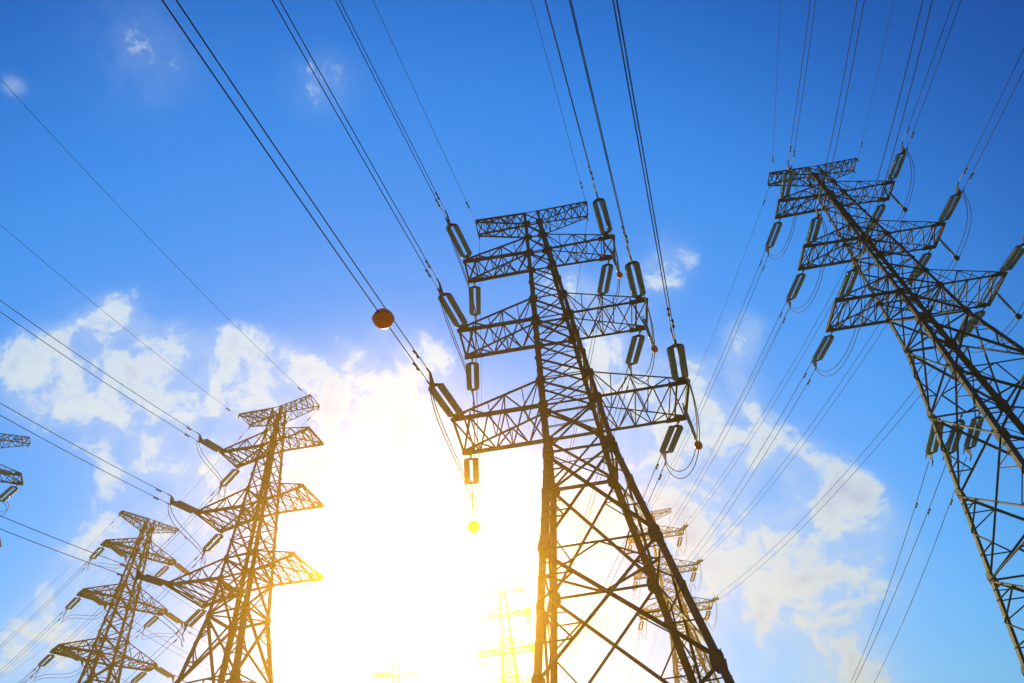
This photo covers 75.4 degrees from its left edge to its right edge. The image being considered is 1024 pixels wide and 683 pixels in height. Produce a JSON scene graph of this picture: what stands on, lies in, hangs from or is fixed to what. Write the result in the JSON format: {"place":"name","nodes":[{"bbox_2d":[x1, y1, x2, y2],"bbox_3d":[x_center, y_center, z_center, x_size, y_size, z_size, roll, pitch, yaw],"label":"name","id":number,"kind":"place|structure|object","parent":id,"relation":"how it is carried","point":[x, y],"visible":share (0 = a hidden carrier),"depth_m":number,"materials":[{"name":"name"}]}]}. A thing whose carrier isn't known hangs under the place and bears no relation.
{"place":"outdoors","nodes":[
{"label":"outdoors","id":0,"kind":"place"},
{"bbox_2d":[0,0,1023,682],"label":"sky","id":1,"kind":"structure","parent":0,"point":[119,85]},
{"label":"insulator string","id":2,"kind":"object","parent":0,"visible":0},
{"bbox_2d":[558,455,663,672],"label":"conductor bundle","id":3,"kind":"object","parent":2,"relation":"attached to","point":[660,475],"visible":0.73,"depth_m":59.57,"materials":[{"name":"metal"}]},
{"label":"insulator string","id":4,"kind":"object","parent":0,"visible":0},
{"bbox_2d":[641,305,787,564],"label":"conductor bundle","id":5,"kind":"object","parent":4,"relation":"attached to","point":[731,414],"visible":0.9,"depth_m":84.85,"materials":[{"name":"metal"}]},
{"bbox_3d":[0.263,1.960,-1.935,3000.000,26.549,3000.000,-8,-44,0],"label":"ground","id":6,"kind":"structure","parent":0,"visible":0},
{"bbox_2d":[0,433,30,546],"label":"transmission tower","id":7,"kind":"structure","parent":6,"relation":"on","point":[19,474],"depth_m":85.53,"materials":[{"name":"metal"}]},
{"bbox_2d":[0,485,17,501],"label":"insulator string","id":8,"kind":"object","parent":7,"relation":"attached to","point":[6,491],"visible":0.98,"depth_m":84.66,"materials":[{"name":"ceramic"}]},
{"bbox_2d":[50,510,178,682],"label":"transmission tower","id":9,"kind":"structure","parent":6,"relation":"on","point":[99,652],"depth_m":101.11,"materials":[{"name":"metal"}]},
{"bbox_2d":[60,648,86,666],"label":"insulator string","id":10,"kind":"object","parent":9,"relation":"attached to","point":[72,655],"visible":1,"depth_m":93.99,"materials":[{"name":"metal"}]},
{"bbox_2d":[85,592,106,610],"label":"insulator string","id":11,"kind":"object","parent":9,"relation":"attached to","point":[95,599],"visible":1,"depth_m":100.20,"materials":[{"name":"ceramic"}]},
{"bbox_2d":[108,543,129,561],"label":"insulator string","id":12,"kind":"object","parent":9,"relation":"attached to","point":[117,550],"visible":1,"depth_m":106.54,"materials":[{"name":"ceramic"}]},
{"bbox_2d":[165,394,324,682],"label":"transmission tower","id":13,"kind":"structure","parent":6,"relation":"on","point":[244,607],"depth_m":68.70,"materials":[{"name":"metal"}]},
{"bbox_2d":[2,226,237,415],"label":"ground wire","id":14,"kind":"object","parent":13,"relation":"attached to","point":[112,318],"visible":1,"depth_m":65.01,"materials":[{"name":"metal"}]},
{"bbox_2d":[132,568,170,585],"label":"insulator string","id":15,"kind":"object","parent":13,"relation":"attached to","point":[154,580],"visible":1,"depth_m":63.68,"materials":[{"name":"ceramic"}]},
{"bbox_2d":[0,515,132,577],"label":"conductor bundle","id":16,"kind":"object","parent":15,"relation":"attached to","point":[123,565],"visible":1,"depth_m":55.71,"materials":[{"name":"metal"}]},
{"bbox_2d":[133,572,184,645],"bbox_3d":[-34.328,27.406,66.434,2.179,3.790,13.946,-3,-45,-5],"label":"jumper loop","id":17,"kind":"object","parent":15,"relation":"hanging from","point":[158,612],"visible":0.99,"depth_m":63.03,"materials":[{"name":"metal"}]},
{"bbox_2d":[2,81,306,394],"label":"ground wire","id":18,"kind":"object","parent":13,"relation":"attached to","point":[133,221],"visible":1,"depth_m":57.94,"materials":[{"name":"metal"}]},
{"bbox_2d":[167,494,199,513],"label":"insulator string","id":19,"kind":"object","parent":13,"relation":"attached to","point":[184,506],"visible":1,"depth_m":70.00,"materials":[{"name":"ceramic"}]},
{"bbox_2d":[0,403,166,502],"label":"conductor bundle","id":20,"kind":"object","parent":19,"relation":"attached to","point":[154,497],"visible":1,"depth_m":58.33,"materials":[{"name":"metal"}]},
{"bbox_2d":[182,607,205,633],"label":"insulator string","id":21,"kind":"object","parent":13,"relation":"attached to","point":[193,616],"visible":1,"depth_m":71.09,"materials":[{"name":"ceramic"}]},
{"bbox_2d":[196,433,223,452],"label":"insulator string","id":22,"kind":"object","parent":13,"relation":"attached to","point":[211,445],"visible":1,"depth_m":76.04,"materials":[{"name":"ceramic"}]},
{"bbox_2d":[0,300,196,439],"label":"conductor bundle","id":23,"kind":"object","parent":22,"relation":"attached to","point":[185,434],"visible":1,"depth_m":60.77,"materials":[{"name":"metal"}]},
{"bbox_2d":[200,532,223,558],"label":"insulator string","id":24,"kind":"object","parent":13,"relation":"attached to","point":[211,541],"visible":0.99,"depth_m":76.34,"materials":[{"name":"ceramic"}]},
{"bbox_2d":[70,552,201,682],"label":"conductor bundle","id":25,"kind":"object","parent":24,"relation":"attached to","point":[136,618],"visible":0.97,"depth_m":85.90,"materials":[{"name":"metal"}]},
{"bbox_2d":[168,496,205,568],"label":"jumper loop","id":26,"kind":"object","parent":24,"relation":"hanging from","point":[188,533],"visible":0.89,"depth_m":68.89,"materials":[{"name":"metal"}]},
{"bbox_2d":[217,467,239,493],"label":"insulator string","id":27,"kind":"object","parent":13,"relation":"attached to","point":[230,473],"visible":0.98,"depth_m":81.58,"materials":[{"name":"ceramic"}]},
{"bbox_2d":[18,487,218,682],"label":"conductor bundle","id":28,"kind":"object","parent":27,"relation":"attached to","point":[140,572],"visible":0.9,"depth_m":90.87,"materials":[{"name":"metal"}]},
{"bbox_2d":[374,652,418,682],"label":"transmission tower","id":29,"kind":"structure","parent":6,"relation":"on","point":[385,674],"depth_m":190.74,"materials":[{"name":"metal"}]},
{"bbox_2d":[478,587,534,682],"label":"transmission tower","id":30,"kind":"structure","parent":6,"relation":"on","point":[502,649],"depth_m":152.72,"materials":[{"name":"metal"}]},
{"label":"insulator string","id":31,"kind":"object","parent":30,"relation":"attached to","visible":0},
{"bbox_2d":[546,368,629,629],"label":"conductor bundle","id":32,"kind":"object","parent":31,"relation":"attached to","point":[599,467],"visible":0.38,"depth_m":66.81,"materials":[{"name":"metal"}]},
{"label":"insulator string","id":33,"kind":"object","parent":30,"relation":"attached to","visible":0},
{"bbox_2d":[472,403,479,652],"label":"conductor bundle","id":34,"kind":"object","parent":33,"relation":"attached to","point":[477,540],"visible":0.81,"depth_m":78.28,"materials":[{"name":"metal"}]},
{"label":"insulator string","id":35,"kind":"object","parent":30,"relation":"attached to","visible":0},
{"bbox_2d":[475,332,480,615],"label":"conductor bundle","id":36,"kind":"object","parent":35,"relation":"attached to","point":[478,487],"visible":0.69,"depth_m":90.16,"materials":[{"name":"metal"}]},
{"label":"insulator string","id":37,"kind":"object","parent":30,"relation":"attached to","visible":0},
{"bbox_2d":[530,300,600,607],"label":"conductor bundle","id":38,"kind":"object","parent":37,"relation":"attached to","point":[577,411],"visible":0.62,"depth_m":71.47,"materials":[{"name":"metal"}]},
{"bbox_2d":[450,201,734,682],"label":"transmission tower","id":39,"kind":"structure","parent":6,"relation":"on","point":[548,547],"depth_m":41.45,"materials":[{"name":"metal"}]},
{"bbox_2d":[426,368,462,420],"bbox_3d":[-4.043,3.405,39.570,1.030,1.028,5.250,-16,-40,9],"label":"insulator string","id":40,"kind":"object","parent":39,"relation":"attached to","point":[448,396],"visible":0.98,"depth_m":39.44,"materials":[{"name":"ceramic"}]},
{"bbox_2d":[161,0,427,380],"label":"conductor bundle","id":41,"kind":"object","parent":40,"relation":"attached to","point":[414,363],"visible":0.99,"depth_m":26.46,"materials":[{"name":"metal"}]},
{"bbox_2d":[372,308,394,328],"bbox_3d":[-6.428,-1.136,33.101,1.111,1.062,1.116,16,-49,-23],"label":"marker ball","id":42,"kind":"object","parent":41,"relation":"attached to","point":[383,318],"visible":1,"depth_m":32.73,"materials":[{"name":"orange plastic"}]},
{"bbox_2d":[429,372,473,511],"bbox_3d":[-3.354,7.275,41.969,0.710,4.491,13.453,-10,-44,2],"label":"jumper loop","id":43,"kind":"object","parent":40,"relation":"hanging from","point":[450,444],"visible":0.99,"depth_m":38.14,"materials":[{"name":"metal"}]},
{"bbox_2d":[436,278,466,331],"bbox_3d":[-4.153,-2.279,45.680,1.030,1.028,5.250,-16,-40,9],"label":"insulator string","id":44,"kind":"object","parent":39,"relation":"attached to","point":[457,310],"visible":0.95,"depth_m":45.63,"materials":[{"name":"ceramic"}]},
{"bbox_2d":[272,0,437,288],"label":"conductor bundle","id":45,"kind":"object","parent":44,"relation":"attached to","point":[429,266],"visible":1,"depth_m":34.94,"materials":[{"name":"metal"}]},
{"bbox_2d":[445,210,471,261],"bbox_3d":[-4.208,-7.997,51.695,1.030,1.028,5.250,-17,-40,9],"label":"insulator string","id":46,"kind":"object","parent":39,"relation":"attached to","point":[463,242],"visible":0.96,"depth_m":51.69,"materials":[{"name":"ceramic"}]},
{"bbox_2d":[335,0,445,217],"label":"conductor bundle","id":47,"kind":"object","parent":46,"relation":"attached to","point":[390,102],"visible":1,"depth_m":42.44,"materials":[{"name":"metal"}]},
{"bbox_2d":[463,455,478,492],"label":"insulator string","id":48,"kind":"object","parent":39,"relation":"attached to","point":[475,464],"visible":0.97,"depth_m":45.74,"materials":[{"name":"ceramic"}]},
{"bbox_2d":[471,488,478,682],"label":"conductor bundle","id":49,"kind":"object","parent":48,"relation":"attached to","point":[475,587],"visible":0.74,"depth_m":63.32,"materials":[{"name":"metal"}]},
{"bbox_2d":[467,521,479,532],"bbox_3d":[-3.039,14.639,52.323,1.034,0.983,1.032,-37,-51,26],"label":"marker ball","id":50,"kind":"object","parent":49,"relation":"attached to","point":[472,527],"visible":0.94,"depth_m":51.98,"materials":[{"name":"yellow plastic"}]},
{"bbox_2d":[466,358,479,393],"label":"insulator string","id":51,"kind":"object","parent":39,"relation":"attached to","point":[476,375],"visible":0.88,"depth_m":51.29,"materials":[{"name":"ceramic"}]},
{"bbox_2d":[439,283,474,409],"bbox_3d":[-3.522,1.293,47.753,0.711,4.487,12.565,-10,-44,2],"label":"jumper loop","id":52,"kind":"object","parent":51,"relation":"hanging from","point":[456,346],"visible":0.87,"depth_m":44.23,"materials":[{"name":"metal"}]},
{"bbox_2d":[469,282,480,320],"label":"insulator string","id":53,"kind":"object","parent":39,"relation":"attached to","point":[478,303],"visible":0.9,"depth_m":56.97,"materials":[{"name":"ceramic"}]},
{"bbox_2d":[447,215,477,330],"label":"jumper loop","id":54,"kind":"object","parent":53,"relation":"hanging from","point":[462,269],"visible":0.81,"depth_m":50.15,"materials":[{"name":"metal"}]},
{"bbox_2d":[592,185,611,238],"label":"insulator string","id":55,"kind":"object","parent":39,"relation":"attached to","point":[598,214],"visible":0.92,"depth_m":51.32,"materials":[{"name":"ceramic"}]},
{"bbox_2d":[544,0,595,190],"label":"conductor bundle","id":56,"kind":"object","parent":55,"relation":"attached to","point":[591,173],"visible":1,"depth_m":43.22,"materials":[{"name":"metal"}]},
{"bbox_2d":[597,259,613,305],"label":"insulator string","id":57,"kind":"object","parent":39,"relation":"attached to","point":[602,277],"visible":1,"depth_m":56.51,"materials":[{"name":"ceramic"}]},
{"bbox_2d":[595,191,619,309],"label":"jumper loop","id":58,"kind":"object","parent":57,"relation":"hanging from","point":[616,257],"visible":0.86,"depth_m":50.85,"materials":[{"name":"metal"}]},
{"bbox_2d":[625,331,644,373],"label":"insulator string","id":59,"kind":"object","parent":39,"relation":"attached to","point":[632,348],"visible":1,"depth_m":50.98,"materials":[{"name":"ceramic"}]},
{"bbox_2d":[628,251,654,384],"bbox_3d":[9.175,-0.805,47.349,1.000,4.484,12.571,-10,-44,2],"label":"jumper loop","id":60,"kind":"object","parent":59,"relation":"hanging from","point":[651,328],"visible":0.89,"depth_m":44.88,"materials":[{"name":"metal"}]},
{"bbox_2d":[625,246,645,302],"bbox_3d":[8.398,-4.364,45.291,1.030,1.028,5.250,-16,-40,9],"label":"insulator string","id":61,"kind":"object","parent":39,"relation":"attached to","point":[630,277],"visible":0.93,"depth_m":45.23,"materials":[{"name":"ceramic"}]},
{"bbox_2d":[569,0,630,255],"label":"conductor bundle","id":62,"kind":"object","parent":61,"relation":"attached to","point":[607,159],"visible":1,"depth_m":35.85,"materials":[{"name":"metal"}]},
{"bbox_2d":[642,316,657,352],"bbox_3d":[9.718,-0.570,47.072,0.500,3.560,0.500,26,-54,-32],"label":"jumper insulator","id":63,"kind":"object","parent":39,"relation":"hanging from","point":[649,335],"visible":0.97,"depth_m":46.76,"materials":[{"name":"ceramic"}]},
{"bbox_2d":[659,421,682,466],"bbox_3d":[10.954,6.910,45.845,1.030,1.028,5.250,-3,-39,-5],"label":"insulator string","id":64,"kind":"object","parent":39,"relation":"attached to","point":[674,440],"visible":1,"depth_m":45.46,"materials":[{"name":"ceramic"}]},
{"bbox_2d":[662,332,699,478],"bbox_3d":[10.594,4.969,41.526,0.981,4.487,13.464,-9,-44,2],"label":"jumper loop","id":65,"kind":"object","parent":64,"relation":"hanging from","point":[695,406],"visible":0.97,"depth_m":38.63,"materials":[{"name":"metal"}]},
{"bbox_2d":[667,327,688,384],"bbox_3d":[9.771,1.116,39.134,1.030,1.028,5.250,-16,-40,8],"label":"insulator string","id":66,"kind":"object","parent":39,"relation":"attached to","point":[672,362],"visible":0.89,"depth_m":39.03,"materials":[{"name":"ceramic"}]},
{"bbox_2d":[612,0,675,339],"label":"conductor bundle","id":67,"kind":"object","parent":66,"relation":"attached to","point":[672,320],"visible":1,"depth_m":27.89,"materials":[{"name":"metal"}]},
{"bbox_2d":[682,402,702,449],"bbox_3d":[11.127,5.207,41.248,0.500,3.560,0.500,26,-54,-32],"label":"jumper insulator","id":68,"kind":"object","parent":39,"relation":"hanging from","point":[696,444],"visible":0.97,"depth_m":40.95,"materials":[{"name":"ceramic"}]},
{"bbox_2d":[628,508,719,682],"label":"transmission tower","id":69,"kind":"structure","parent":6,"relation":"on","point":[675,660],"depth_m":135.79,"materials":[{"name":"metal"}]},
{"bbox_2d":[680,522,687,530],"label":"insulator string","id":70,"kind":"object","parent":69,"relation":"attached to","point":[683,527],"visible":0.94,"depth_m":143.68,"materials":[{"name":"ceramic"}]},
{"bbox_2d":[690,245,863,520],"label":"conductor bundle","id":71,"kind":"object","parent":70,"relation":"attached to","point":[781,382],"visible":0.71,"depth_m":94.98,"materials":[{"name":"metal"}]},
{"bbox_2d":[694,556,702,564],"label":"insulator string","id":72,"kind":"object","parent":69,"relation":"attached to","point":[697,562],"visible":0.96,"depth_m":137.78,"materials":[{"name":"ceramic"}]},
{"bbox_2d":[703,287,906,560],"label":"conductor bundle","id":73,"kind":"object","parent":72,"relation":"attached to","point":[813,421],"visible":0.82,"depth_m":88.13,"materials":[{"name":"metal"}]},
{"bbox_2d":[767,158,1023,675],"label":"transmission tower","id":74,"kind":"structure","parent":6,"relation":"on","point":[1001,433],"depth_m":58.29,"materials":[{"name":"metal"}]},
{"bbox_2d":[764,218,781,257],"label":"insulator string","id":75,"kind":"object","parent":74,"relation":"attached to","point":[774,239],"visible":1,"depth_m":73.82,"materials":[{"name":"ceramic"}]},
{"bbox_2d":[637,254,766,525],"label":"conductor bundle","id":76,"kind":"object","parent":75,"relation":"attached to","point":[716,368],"visible":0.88,"depth_m":90.18,"materials":[{"name":"metal"}]},
{"bbox_2d":[765,164,797,258],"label":"jumper loop","id":77,"kind":"object","parent":75,"relation":"hanging from","point":[793,218],"visible":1,"depth_m":68.44,"materials":[{"name":"metal"}]},
{"bbox_2d":[780,160,792,201],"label":"insulator string","id":78,"kind":"object","parent":74,"relation":"attached to","point":[783,184],"visible":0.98,"depth_m":68.41,"materials":[{"name":"ceramic"}]},
{"bbox_2d":[788,0,815,165],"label":"conductor bundle","id":79,"kind":"object","parent":78,"relation":"attached to","point":[799,82],"visible":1,"depth_m":59.09,"materials":[{"name":"metal"}]},
{"bbox_2d":[785,270,805,309],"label":"insulator string","id":80,"kind":"object","parent":74,"relation":"attached to","point":[793,286],"visible":1,"depth_m":68.31,"materials":[{"name":"ceramic"}]},
{"bbox_2d":[787,209,827,312],"bbox_3d":[28.939,-7.090,64.564,0.494,4.202,12.580,-8,-44,1],"label":"jumper loop","id":81,"kind":"object","parent":80,"relation":"hanging from","point":[821,265],"visible":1,"depth_m":61.98,"materials":[{"name":"metal"}]},
{"bbox_2d":[805,205,821,246],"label":"insulator string","id":82,"kind":"object","parent":74,"relation":"attached to","point":[811,228],"visible":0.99,"depth_m":62.29,"materials":[{"name":"ceramic"}]},
{"bbox_2d":[817,0,864,211],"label":"conductor bundle","id":83,"kind":"object","parent":82,"relation":"attached to","point":[838,103],"visible":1,"depth_m":51.37,"materials":[{"name":"metal"}]},
{"bbox_2d":[810,331,833,371],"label":"insulator string","id":84,"kind":"object","parent":74,"relation":"attached to","point":[824,350],"visible":1,"depth_m":62.85,"materials":[{"name":"ceramic"}]},
{"bbox_2d":[663,365,813,591],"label":"conductor bundle","id":85,"kind":"object","parent":84,"relation":"attached to","point":[805,374],"visible":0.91,"depth_m":77.96,"materials":[{"name":"metal"}]},
{"bbox_2d":[811,261,865,376],"bbox_3d":[29.149,-1.134,58.759,0.400,4.204,13.526,-8,-44,0],"label":"jumper loop","id":86,"kind":"object","parent":84,"relation":"hanging from","point":[856,324],"visible":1,"depth_m":55.84,"materials":[{"name":"metal"}]},
{"bbox_2d":[838,257,859,301],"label":"insulator string","id":87,"kind":"object","parent":74,"relation":"attached to","point":[854,270],"visible":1,"depth_m":56.22,"materials":[{"name":"ceramic"}]},
{"bbox_2d":[853,0,932,264],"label":"conductor bundle","id":88,"kind":"object","parent":87,"relation":"attached to","point":[864,249],"visible":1,"depth_m":45.01,"materials":[{"name":"metal"}]},
{"bbox_2d":[865,201,885,235],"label":"insulator string","id":89,"kind":"object","parent":74,"relation":"attached to","point":[880,213],"visible":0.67,"depth_m":73.00,"materials":[{"name":"ceramic"}]},
{"bbox_2d":[887,141,907,183],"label":"insulator string","id":90,"kind":"object","parent":74,"relation":"attached to","point":[895,163],"visible":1,"depth_m":67.96,"materials":[{"name":"ceramic"}]},
{"bbox_2d":[872,145,914,242],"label":"jumper loop","id":91,"kind":"object","parent":90,"relation":"hanging from","point":[908,192],"visible":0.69,"depth_m":66.90,"materials":[{"name":"metal"}]},
{"bbox_2d":[903,0,960,146],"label":"conductor bundle","id":92,"kind":"object","parent":90,"relation":"attached to","point":[927,74],"visible":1,"depth_m":59.53,"materials":[{"name":"metal"}]},
{"bbox_2d":[905,249,931,286],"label":"insulator string","id":93,"kind":"object","parent":74,"relation":"attached to","point":[927,258],"visible":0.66,"depth_m":67.41,"materials":[{"name":"ceramic"}]},
{"bbox_2d":[906,186,970,292],"bbox_3d":[41.642,-9.157,64.195,0.782,4.202,12.591,-8,-44,0],"label":"jumper loop","id":94,"kind":"object","parent":93,"relation":"hanging from","point":[962,238],"visible":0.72,"depth_m":61.18,"materials":[{"name":"metal"}]},
{"bbox_2d":[925,418,943,465],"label":"insulator string","id":95,"kind":"object","parent":74,"relation":"attached to","point":[928,452],"visible":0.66,"depth_m":56.37,"materials":[{"name":"ceramic"}]},
{"bbox_2d":[938,182,964,225],"bbox_3d":[41.047,-12.673,62.026,1.030,1.028,5.250,-12,-34,4],"label":"insulator string","id":96,"kind":"object","parent":74,"relation":"attached to","point":[948,208],"visible":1,"depth_m":61.88,"materials":[{"name":"ceramic"}]},
{"bbox_2d":[959,49,1023,187],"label":"conductor bundle","id":97,"kind":"object","parent":96,"relation":"attached to","point":[964,172],"visible":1,"depth_m":54.10,"materials":[{"name":"metal"}]},
{"bbox_2d":[942,414,965,462],"bbox_3d":[37.344,8.274,56.022,1.030,1.028,5.250,-7,-59,-1],"label":"insulator string","id":98,"kind":"object","parent":74,"relation":"attached to","point":[950,442],"visible":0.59,"depth_m":55.94,"materials":[{"name":"ceramic"}]},
{"bbox_2d":[850,462,928,682],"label":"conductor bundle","id":99,"kind":"object","parent":98,"relation":"attached to","point":[916,504],"visible":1,"depth_m":66.64,"materials":[{"name":"metal"}]},
{"bbox_2d":[855,464,945,681],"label":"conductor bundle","id":100,"kind":"object","parent":98,"relation":"hanging from","point":[929,509],"visible":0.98,"depth_m":64.64,"materials":[{"name":"metal"}]},
{"bbox_2d":[957,307,985,342],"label":"insulator string","id":101,"kind":"object","parent":74,"relation":"attached to","point":[970,327],"visible":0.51,"depth_m":62.37,"materials":[{"name":"ceramic"}]},
{"bbox_2d":[720,348,954,597],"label":"conductor bundle","id":102,"kind":"object","parent":101,"relation":"attached to","point":[843,474],"visible":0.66,"depth_m":83.96,"materials":[{"name":"metal"}]},
{"bbox_2d":[962,411,983,460],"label":"insulator string","id":103,"kind":"object","parent":74,"relation":"attached to","point":[967,444],"visible":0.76,"depth_m":55.99,"materials":[{"name":"ceramic"}]},
{"bbox_2d":[874,457,966,682],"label":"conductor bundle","id":104,"kind":"object","parent":103,"relation":"attached to","point":[951,501],"visible":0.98,"depth_m":66.92,"materials":[{"name":"metal"}]},
{"bbox_2d":[995,291,1021,319],"bbox_3d":[43.471,-3.244,58.177,0.500,3.560,0.500,26,-54,-32],"label":"jumper insulator","id":105,"kind":"object","parent":74,"relation":"hanging from","point":[1017,316],"visible":1,"depth_m":57.91,"materials":[{"name":"ceramic"}]},
{"bbox_2d":[999,235,1023,275],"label":"insulator string","id":106,"kind":"object","parent":74,"relation":"attached to","point":[1014,257],"visible":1,"depth_m":55.99,"materials":[{"name":"ceramic"}]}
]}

